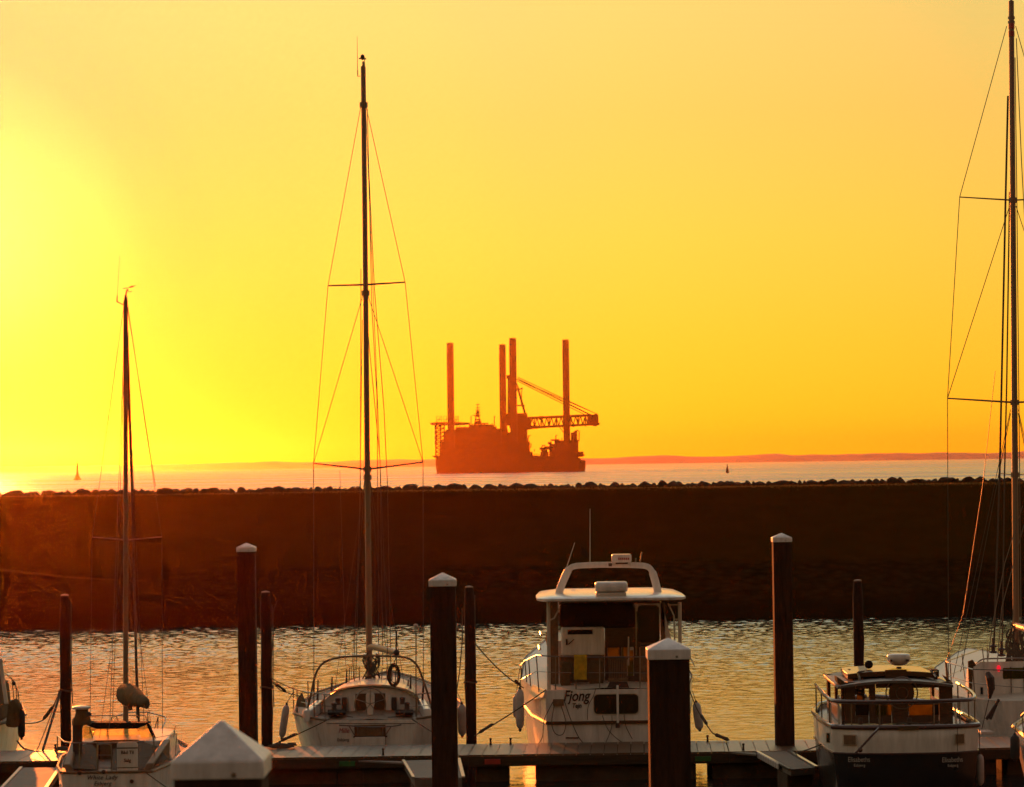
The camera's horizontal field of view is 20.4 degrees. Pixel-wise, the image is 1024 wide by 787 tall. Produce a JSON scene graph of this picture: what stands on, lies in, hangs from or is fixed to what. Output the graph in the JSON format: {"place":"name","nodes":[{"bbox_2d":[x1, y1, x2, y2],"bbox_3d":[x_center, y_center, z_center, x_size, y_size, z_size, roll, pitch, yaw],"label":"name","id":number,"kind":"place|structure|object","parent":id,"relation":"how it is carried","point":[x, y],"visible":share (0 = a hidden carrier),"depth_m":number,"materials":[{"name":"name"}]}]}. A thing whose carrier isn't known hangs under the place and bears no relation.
{"place":"outdoors","nodes":[
{"label":"outdoors","id":0,"kind":"place"},
{"bbox_2d":[54,746,68,750],"bbox_3d":[-9.833,7.864,63.037,0.647,0.108,0.388,-1,-1,0],"label":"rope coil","id":1,"kind":"object","parent":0,"point":[63,748],"visible":0.48,"depth_m":62.91,"materials":[{"name":"brown fabric"}]},
{"bbox_2d":[0,568,146,580],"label":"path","id":2,"kind":"structure","parent":0,"point":[28,572],"depth_m":128.98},
{"bbox_2d":[0,481,1023,629],"bbox_3d":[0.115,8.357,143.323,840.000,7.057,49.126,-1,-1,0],"label":"embankment","id":3,"kind":"structure","parent":0,"point":[903,551],"depth_m":132.99,"materials":[{"name":"brown stone"}]},
{"bbox_2d":[3,490,21,494],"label":"boulder","id":4,"kind":"object","parent":3,"relation":"on","point":[15,492],"visible":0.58,"depth_m":151.89,"materials":[{"name":"stone"}]},
{"bbox_2d":[46,490,54,494],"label":"boulder","id":5,"kind":"object","parent":3,"relation":"on","point":[49,492],"visible":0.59,"depth_m":151.91,"materials":[{"name":"stone"}]},
{"bbox_2d":[75,488,89,493],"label":"boulder","id":6,"kind":"object","parent":3,"relation":"on","point":[80,491],"visible":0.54,"depth_m":152.31,"materials":[{"name":"stone"}]},
{"bbox_2d":[91,489,100,493],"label":"boulder","id":7,"kind":"object","parent":3,"relation":"on","point":[95,491],"visible":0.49,"depth_m":151.88,"materials":[{"name":"stone"}]},
{"bbox_2d":[156,488,173,492],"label":"boulder","id":8,"kind":"object","parent":3,"relation":"on","point":[165,490],"visible":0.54,"depth_m":151.97,"materials":[{"name":"stone"}]},
{"bbox_2d":[178,488,192,492],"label":"boulder","id":9,"kind":"object","parent":3,"relation":"on","point":[187,490],"visible":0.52,"depth_m":151.92,"materials":[{"name":"stone"}]},
{"bbox_2d":[199,488,208,492],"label":"boulder","id":10,"kind":"object","parent":3,"relation":"on","point":[203,490],"visible":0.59,"depth_m":151.76,"materials":[{"name":"stone"}]},
{"bbox_2d":[208,487,220,492],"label":"boulder","id":11,"kind":"object","parent":3,"relation":"on","point":[213,489],"visible":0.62,"depth_m":151.79,"materials":[{"name":"stone"}]},
{"bbox_2d":[237,487,245,491],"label":"boulder","id":12,"kind":"object","parent":3,"relation":"on","point":[240,489],"visible":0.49,"depth_m":151.98,"materials":[{"name":"stone"}]},
{"bbox_2d":[260,487,273,491],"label":"boulder","id":13,"kind":"object","parent":3,"relation":"on","point":[267,489],"visible":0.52,"depth_m":151.94,"materials":[{"name":"stone"}]},
{"bbox_2d":[273,486,285,491],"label":"boulder","id":14,"kind":"object","parent":3,"relation":"on","point":[278,489],"visible":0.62,"depth_m":151.99,"materials":[{"name":"stone"}]},
{"bbox_2d":[291,487,300,490],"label":"boulder","id":15,"kind":"object","parent":3,"relation":"on","point":[295,489],"visible":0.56,"depth_m":152.16,"materials":[{"name":"stone"}]},
{"bbox_2d":[314,486,322,490],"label":"boulder","id":16,"kind":"object","parent":3,"relation":"on","point":[317,488],"visible":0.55,"depth_m":151.93,"materials":[{"name":"stone"}]},
{"bbox_2d":[381,486,392,489],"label":"boulder","id":17,"kind":"object","parent":3,"relation":"on","point":[385,488],"visible":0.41,"depth_m":152.05,"materials":[{"name":"stone"}]},
{"bbox_2d":[402,484,417,489],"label":"boulder","id":18,"kind":"object","parent":3,"relation":"on","point":[410,486],"visible":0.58,"depth_m":152.07,"materials":[{"name":"stone"}]},
{"bbox_2d":[417,486,430,488],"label":"boulder","id":19,"kind":"object","parent":3,"relation":"on","point":[424,487],"visible":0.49,"depth_m":152.39,"materials":[{"name":"stone"}]},
{"bbox_2d":[433,484,441,488],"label":"boulder","id":20,"kind":"object","parent":3,"relation":"on","point":[437,486],"visible":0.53,"depth_m":152.47,"materials":[{"name":"stone"}]},
{"bbox_2d":[446,483,461,488],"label":"boulder","id":21,"kind":"object","parent":3,"relation":"on","point":[454,486],"visible":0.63,"depth_m":152.32,"materials":[{"name":"stone"}]},
{"bbox_2d":[469,484,481,488],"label":"boulder","id":22,"kind":"object","parent":3,"relation":"on","point":[474,486],"visible":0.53,"depth_m":152.23,"materials":[{"name":"stone"}]},
{"bbox_2d":[482,484,493,488],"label":"boulder","id":23,"kind":"object","parent":3,"relation":"on","point":[488,486],"visible":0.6,"depth_m":152.19,"materials":[{"name":"stone"}]},
{"bbox_2d":[508,483,522,488],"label":"boulder","id":24,"kind":"object","parent":3,"relation":"on","point":[515,485],"visible":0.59,"depth_m":152.45,"materials":[{"name":"stone"}]},
{"bbox_2d":[522,484,536,487],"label":"boulder","id":25,"kind":"object","parent":3,"relation":"on","point":[529,486],"visible":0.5,"depth_m":152.03,"materials":[{"name":"stone"}]},
{"bbox_2d":[585,482,597,486],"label":"boulder","id":26,"kind":"object","parent":3,"relation":"on","point":[590,484],"visible":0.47,"depth_m":152.07,"materials":[{"name":"stone"}]},
{"bbox_2d":[609,482,619,486],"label":"boulder","id":27,"kind":"object","parent":3,"relation":"on","point":[614,484],"visible":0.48,"depth_m":152.37,"materials":[{"name":"stone"}]},
{"bbox_2d":[638,481,650,485],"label":"boulder","id":28,"kind":"object","parent":3,"relation":"on","point":[644,483],"visible":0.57,"depth_m":151.81,"materials":[{"name":"stone"}]},
{"bbox_2d":[657,480,666,485],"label":"boulder","id":29,"kind":"object","parent":3,"relation":"on","point":[662,483],"visible":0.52,"depth_m":152.31,"materials":[{"name":"stone"}]},
{"bbox_2d":[665,481,678,485],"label":"boulder","id":30,"kind":"object","parent":3,"relation":"on","point":[672,483],"visible":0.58,"depth_m":151.95,"materials":[{"name":"stone"}]},
{"bbox_2d":[696,481,705,485],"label":"boulder","id":31,"kind":"object","parent":3,"relation":"on","point":[701,483],"visible":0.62,"depth_m":152.15,"materials":[{"name":"stone"}]},
{"bbox_2d":[716,481,725,485],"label":"boulder","id":32,"kind":"object","parent":3,"relation":"on","point":[720,483],"visible":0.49,"depth_m":151.85,"materials":[{"name":"stone"}]},
{"bbox_2d":[772,480,789,484],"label":"boulder","id":33,"kind":"object","parent":3,"relation":"on","point":[778,482],"visible":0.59,"depth_m":152.24,"materials":[{"name":"stone"}]},
{"bbox_2d":[823,479,836,483],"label":"boulder","id":34,"kind":"object","parent":3,"relation":"on","point":[829,481],"visible":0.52,"depth_m":152.21,"materials":[{"name":"stone"}]},
{"bbox_2d":[886,477,897,482],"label":"boulder","id":35,"kind":"object","parent":3,"relation":"on","point":[892,480],"visible":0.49,"depth_m":151.94,"materials":[{"name":"stone"}]},
{"bbox_2d":[898,477,905,482],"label":"boulder","id":36,"kind":"object","parent":3,"relation":"on","point":[900,480],"visible":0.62,"depth_m":151.92,"materials":[{"name":"stone"}]},
{"bbox_2d":[906,479,918,482],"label":"boulder","id":37,"kind":"object","parent":3,"relation":"on","point":[913,481],"visible":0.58,"depth_m":151.95,"materials":[{"name":"stone"}]},
{"bbox_2d":[938,477,951,481],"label":"boulder","id":38,"kind":"object","parent":3,"relation":"on","point":[942,479],"visible":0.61,"depth_m":151.79,"materials":[{"name":"stone"}]},
{"bbox_2d":[961,476,973,481],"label":"boulder","id":39,"kind":"object","parent":3,"relation":"on","point":[968,479],"visible":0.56,"depth_m":152.22,"materials":[{"name":"stone"}]},
{"bbox_2d":[972,476,984,481],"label":"boulder","id":40,"kind":"object","parent":3,"relation":"on","point":[979,479],"visible":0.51,"depth_m":151.78,"materials":[{"name":"stone"}]},
{"bbox_2d":[0,458,1023,786],"bbox_3d":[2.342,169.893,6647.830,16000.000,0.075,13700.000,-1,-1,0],"label":"water","id":41,"kind":"structure","parent":0,"point":[732,680],"depth_m":103.44,"materials":[{"name":"yellow liquid"}]},
{"bbox_2d":[0,658,26,750],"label":"cabin cruiser","id":42,"kind":"object","parent":41,"relation":"on","point":[9,718],"visible":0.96,"depth_m":66.11,"materials":[{"name":"beige paint"}]},
{"bbox_2d":[18,708,24,739],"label":"fender","id":43,"kind":"object","parent":42,"relation":"hanging from","point":[21,730],"visible":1,"depth_m":65.97,"materials":[{"name":"plastic"}]},
{"bbox_2d":[1,766,58,786],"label":"finger pier","id":44,"kind":"structure","parent":41,"relation":"on","point":[22,776],"depth_m":57.86,"materials":[{"name":"wood"}]},
{"bbox_2d":[0,744,67,786],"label":"dock","id":45,"kind":"object","parent":41,"relation":"on","point":[12,762],"visible":0.29,"depth_m":61.27,"materials":[{"name":"grey wood"}]},
{"bbox_2d":[17,740,35,750],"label":"mooring line","id":46,"kind":"object","parent":45,"relation":"on","point":[21,746],"visible":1,"depth_m":64.27,"materials":[{"name":"fabric"}]},
{"bbox_2d":[58,594,72,745],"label":"mooring post","id":47,"kind":"object","parent":41,"relation":"in","point":[65,683],"visible":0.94,"depth_m":65.77,"materials":[{"name":"wood"}]},
{"bbox_2d":[25,697,57,723],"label":"mooring line","id":48,"kind":"object","parent":47,"relation":"attached to","point":[46,715],"visible":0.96,"depth_m":65.82,"materials":[{"name":"fabric"}]},
{"bbox_2d":[36,689,59,750],"bbox_3d":[-10.516,7.402,64.492,0.022,1.180,2.511,-1,-1,3],"label":"mooring line","id":49,"kind":"object","parent":47,"relation":"attached to","point":[48,720],"visible":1,"depth_m":64.54,"materials":[{"name":"fabric"}]},
{"bbox_2d":[42,690,61,750],"bbox_3d":[-10.430,7.403,64.491,0.060,1.154,2.521,-1,-1,0],"label":"mooring line","id":50,"kind":"object","parent":47,"relation":"attached to","point":[51,721],"visible":1,"depth_m":64.41,"materials":[{"name":"fabric"}]},
{"bbox_2d":[71,598,72,703],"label":"mooring line","id":51,"kind":"object","parent":47,"relation":"attached to","point":[71,651],"visible":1,"depth_m":65.69,"materials":[{"name":"fabric"}]},
{"bbox_2d":[74,462,80,479],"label":"beacon","id":52,"kind":"object","parent":41,"relation":"in","point":[77,477],"visible":0.93,"depth_m":1832.70,"materials":[{"name":"stone"}]},
{"bbox_2d":[56,256,189,786],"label":"sailing yacht","id":53,"kind":"object","parent":41,"relation":"on","point":[91,757],"visible":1,"depth_m":55.29,"materials":[{"name":"white plastic"}]},
{"bbox_2d":[117,742,137,770],"bbox_3d":[-7.107,6.729,52.560,0.394,0.571,0.026,-1,-1,0],"label":"sign","id":54,"kind":"object","parent":53,"relation":"attached to","point":[127,756],"visible":1,"depth_m":52.55,"materials":[{"name":"white plastic"}]},
{"bbox_2d":[146,772,165,786],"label":"mooring line","id":55,"kind":"object","parent":53,"relation":"attached to","point":[155,779],"visible":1,"depth_m":51.70,"materials":[{"name":"fabric"}]},
{"bbox_2d":[171,721,271,786],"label":"capped pile","id":56,"kind":"object","parent":41,"relation":"in","point":[221,754],"visible":1,"depth_m":12.82,"materials":[{"name":"plastic"}]},
{"bbox_2d":[236,543,257,742],"bbox_3d":[-5.955,6.943,64.209,0.420,7.132,0.428,-1,-1,0],"label":"capped pile","id":57,"kind":"object","parent":41,"relation":"in","point":[247,640],"visible":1,"depth_m":64.05,"materials":[{"name":"wood"}]},
{"bbox_2d":[259,591,272,746],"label":"mooring post","id":58,"kind":"object","parent":41,"relation":"in","point":[266,687],"visible":0.91,"depth_m":65.76,"materials":[{"name":"wood"}]},
{"bbox_2d":[272,605,273,706],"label":"mooring line","id":59,"kind":"object","parent":58,"relation":"hanging from","point":[273,657],"visible":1,"depth_m":65.72,"materials":[{"name":"fabric"}]},
{"bbox_2d":[270,601,276,677],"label":"mooring line","id":60,"kind":"object","parent":58,"relation":"attached to","point":[272,638],"visible":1,"depth_m":65.69,"materials":[{"name":"fabric"}]},
{"bbox_2d":[273,682,300,696],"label":"mooring line","id":61,"kind":"object","parent":58,"relation":"attached to","point":[277,685],"visible":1,"depth_m":65.97,"materials":[{"name":"fabric"}]},
{"bbox_2d":[271,678,305,692],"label":"mooring line","id":62,"kind":"object","parent":58,"relation":"attached to","point":[288,686],"visible":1,"depth_m":65.79,"materials":[{"name":"fabric"}]},
{"bbox_2d":[265,741,473,784],"bbox_3d":[-3.467,8.227,62.238,5.260,1.100,2.460,-1,-1,0],"label":"dock","id":63,"kind":"object","parent":41,"relation":"on","point":[311,765],"visible":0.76,"depth_m":61.27,"materials":[{"name":"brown wood"}]},
{"bbox_2d":[268,742,296,747],"bbox_3d":[-5.085,7.799,63.029,0.651,0.105,0.416,-1,-1,0],"label":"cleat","id":64,"kind":"object","parent":63,"relation":"on","point":[285,745],"visible":1,"depth_m":62.91,"materials":[{"name":"black metal"}]},
{"bbox_2d":[267,719,328,746],"bbox_3d":[-4.791,7.620,63.859,0.080,0.484,1.936,-2,-2,41],"label":"mooring line","id":65,"kind":"object","parent":63,"relation":"attached to","point":[288,737],"visible":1,"depth_m":63.72,"materials":[{"name":"fabric"}]},
{"bbox_2d":[292,48,460,758],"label":"sailing yacht","id":66,"kind":"object","parent":41,"relation":"on","point":[361,711],"visible":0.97,"depth_m":67.31,"materials":[{"name":"white plastic"}]},
{"bbox_2d":[279,691,293,738],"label":"fender","id":67,"kind":"object","parent":66,"relation":"hanging from","point":[284,721],"visible":0.98,"depth_m":66.77,"materials":[{"name":"plastic"}]},
{"bbox_2d":[387,658,400,686],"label":"rope coil","id":68,"kind":"object","parent":66,"relation":"hanging from","point":[390,668],"visible":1,"depth_m":66.14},
{"bbox_2d":[412,719,430,731],"bbox_3d":[-1.916,7.519,63.911,0.032,0.313,1.525,0,-2,-27],"label":"mooring line","id":69,"kind":"object","parent":66,"relation":"attached to","point":[421,725],"visible":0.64,"depth_m":64.14,"materials":[{"name":"fabric"}]},
{"bbox_2d":[457,692,465,737],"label":"fender","id":70,"kind":"object","parent":66,"relation":"hanging from","point":[461,719],"visible":0.94,"depth_m":66.55,"materials":[{"name":"plastic"}]},
{"bbox_2d":[402,758,464,786],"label":"finger pier","id":71,"kind":"structure","parent":41,"relation":"on","point":[419,773],"depth_m":57.89,"materials":[{"name":"wood"}]},
{"bbox_2d":[358,760,402,763],"bbox_3d":[-2.690,7.800,60.232,1.196,0.035,0.265,-2,-2,33],"label":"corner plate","id":72,"kind":"object","parent":71,"relation":"attached to","point":[392,762],"visible":1,"depth_m":60.12,"materials":[{"name":"metal"}]},
{"bbox_2d":[429,573,457,786],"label":"capped pile","id":73,"kind":"object","parent":41,"relation":"in","point":[443,656],"visible":1,"depth_m":43.63,"materials":[{"name":"wood"}]},
{"bbox_2d":[463,586,476,759],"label":"mooring post","id":74,"kind":"object","parent":41,"relation":"in","point":[470,682],"visible":0.84,"depth_m":65.77,"materials":[{"name":"wood"}]},
{"bbox_2d":[457,608,462,688],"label":"mooring line","id":75,"kind":"object","parent":74,"relation":"attached to","point":[461,649],"visible":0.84,"depth_m":65.76,"materials":[{"name":"fabric"}]},
{"bbox_2d":[474,595,475,658],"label":"mooring line","id":76,"kind":"object","parent":74,"relation":"attached to","point":[475,628],"visible":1,"depth_m":65.73,"materials":[{"name":"fabric"}]},
{"bbox_2d":[474,642,523,687],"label":"mooring line","id":77,"kind":"object","parent":74,"relation":"attached to","point":[515,681],"visible":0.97,"depth_m":66.77,"materials":[{"name":"fabric"}]},
{"bbox_2d":[430,338,599,472],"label":"jack up vessel","id":78,"kind":"object","parent":41,"relation":"on","point":[480,448],"visible":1,"depth_m":2161.65,"materials":[{"name":"paint"}]},
{"bbox_2d":[469,738,728,781],"bbox_3d":[1.917,8.153,62.238,5.690,1.100,2.460,-1,-1,0],"label":"dock","id":79,"kind":"object","parent":41,"relation":"on","point":[490,762],"visible":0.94,"depth_m":61.27,"materials":[{"name":"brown wood"}]},
{"bbox_2d":[729,752,756,755],"bbox_3d":[4.868,7.717,61.098,0.289,0.035,1.334,0,-2,-41],"label":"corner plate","id":80,"kind":"object","parent":79,"relation":"attached to","point":[748,753],"visible":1,"depth_m":60.83,"materials":[{"name":"metal"}]},
{"bbox_2d":[520,543,694,755],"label":"motor yacht","id":81,"kind":"object","parent":41,"relation":"on","point":[606,700],"visible":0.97,"depth_m":65.89,"materials":[{"name":"beige paint"}]},
{"bbox_2d":[474,689,545,735],"bbox_3d":[-0.035,7.164,63.844,2.026,0.927,0.080,0,-2,-37],"label":"mooring line","id":82,"kind":"object","parent":81,"relation":"attached to","point":[485,728],"visible":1,"depth_m":63.65,"materials":[{"name":"fabric"}]},
{"bbox_2d":[513,669,519,718],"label":"fender","id":83,"kind":"object","parent":81,"relation":"hanging from","point":[514,705],"visible":0.43,"depth_m":66.99,"materials":[{"name":"plastic"}]},
{"bbox_2d":[516,668,523,731],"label":"fender","id":84,"kind":"object","parent":81,"relation":"hanging from","point":[520,711],"visible":0.98,"depth_m":65.77,"materials":[{"name":"plastic"}]},
{"bbox_2d":[574,655,586,679],"bbox_3d":[1.553,6.211,64.549,0.301,0.569,0.090,-1,-1,0],"label":"towel","id":85,"kind":"object","parent":81,"relation":"hanging from","point":[580,667],"visible":1,"depth_m":64.52,"materials":[{"name":"yellow fabric"}]},
{"bbox_2d":[593,693,638,714],"bbox_3d":[2.360,7.037,64.435,1.044,0.485,0.017,-1,-1,0],"label":"transom window","id":86,"kind":"structure","parent":81,"relation":"in","point":[603,704],"depth_m":64.42,"materials":[{"name":"black glass"}]},
{"bbox_2d":[605,627,639,688],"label":"door","id":87,"kind":"structure","parent":81,"relation":"in","point":[616,639],"depth_m":66.70,"materials":[{"name":"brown wood"}]},
{"bbox_2d":[637,605,659,642],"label":"aft window","id":88,"kind":"structure","parent":81,"relation":"in","point":[648,615],"depth_m":66.66,"materials":[{"name":"black glass"}]},
{"bbox_2d":[692,691,702,731],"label":"fender","id":89,"kind":"object","parent":81,"relation":"hanging from","point":[698,721],"visible":0.92,"depth_m":66.26,"materials":[{"name":"plastic"}]},
{"bbox_2d":[646,638,690,786],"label":"capped pile","id":90,"kind":"object","parent":41,"relation":"in","point":[669,724],"visible":1,"depth_m":27.59,"materials":[{"name":"wood"}]},
{"bbox_2d":[771,533,794,745],"bbox_3d":[5.969,6.682,62.389,0.425,7.237,0.433,-1,-1,0],"label":"capped pile","id":91,"kind":"object","parent":41,"relation":"in","point":[783,637],"visible":1,"depth_m":62.23,"materials":[{"name":"wood"}]},
{"bbox_2d":[756,750,817,786],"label":"finger pier","id":92,"kind":"structure","parent":41,"relation":"on","point":[794,769],"depth_m":58.31,"materials":[{"name":"wood"}]},
{"bbox_2d":[794,744,821,752],"bbox_3d":[6.036,7.277,58.237,0.028,0.686,4.804,-1,-1,-1],"label":"mooring line","id":93,"kind":"object","parent":92,"relation":"attached to","point":[808,749],"visible":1,"depth_m":57.74,"materials":[{"name":"fabric"}]},
{"bbox_2d":[695,735,1022,778],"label":"dock","id":94,"kind":"object","parent":41,"relation":"on","point":[995,752],"visible":0.38,"depth_m":61.27,"materials":[{"name":"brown wood"}]},
{"bbox_2d":[690,691,728,740],"bbox_3d":[4.347,7.253,63.989,0.236,1.005,1.798,0,-2,-25],"label":"mooring line","id":95,"kind":"object","parent":94,"relation":"attached to","point":[716,734],"visible":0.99,"depth_m":63.69,"materials":[{"name":"fabric"}]},
{"bbox_2d":[853,579,864,694],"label":"mooring post","id":96,"kind":"object","parent":41,"relation":"in","point":[858,632],"visible":0.3,"depth_m":65.79,"materials":[{"name":"wood"}]},
{"bbox_2d":[811,653,980,786],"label":"cabin boat","id":97,"kind":"object","parent":41,"relation":"on","point":[912,742],"visible":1,"depth_m":54.66,"materials":[{"name":"white plastic"}]},
{"bbox_2d":[855,727,879,753],"bbox_3d":[6.765,6.604,54.162,0.548,0.489,0.092,0,-2,-22],"label":"mooring line","id":98,"kind":"object","parent":97,"relation":"attached to","point":[860,749],"visible":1,"depth_m":54.12,"materials":[{"name":"brown fabric"}]},
{"bbox_2d":[976,729,983,786],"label":"fender","id":99,"kind":"object","parent":97,"relation":"hanging from","point":[980,771],"visible":1,"depth_m":55.18,"materials":[{"name":"plastic"}]},
{"bbox_2d":[929,0,1023,736],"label":"sailing yacht","id":100,"kind":"object","parent":41,"relation":"on","point":[993,679],"visible":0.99,"depth_m":68.86,"materials":[{"name":"beige paint"}]},
{"bbox_2d":[1011,712,1023,773],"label":"cabin boat","id":101,"kind":"object","parent":41,"relation":"on","point":[1019,732],"visible":0.95,"depth_m":56.31,"materials":[{"name":"beige paint"}]},
{"bbox_2d":[1010,723,1019,761],"bbox_3d":[9.594,6.664,54.307,0.184,0.725,0.297,-1,-1,0],"label":"fender","id":102,"kind":"object","parent":101,"relation":"hanging from","point":[1015,747],"visible":1,"depth_m":54.18,"materials":[{"name":"plastic"}]},
{"bbox_2d":[0,451,1023,472],"bbox_3d":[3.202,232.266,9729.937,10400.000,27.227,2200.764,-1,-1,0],"label":"hills","id":103,"kind":"structure","parent":0,"point":[657,459],"depth_m":8823.37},
{"bbox_2d":[0,481,1023,499],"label":"rocks","id":104,"kind":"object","parent":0,"point":[742,486],"depth_m":148.17,"materials":[{"name":"stone"}]},
{"bbox_2d":[0,0,1023,466],"label":"sky","id":105,"kind":"structure","parent":0,"point":[737,220],"materials":[{"name":"yellow"}]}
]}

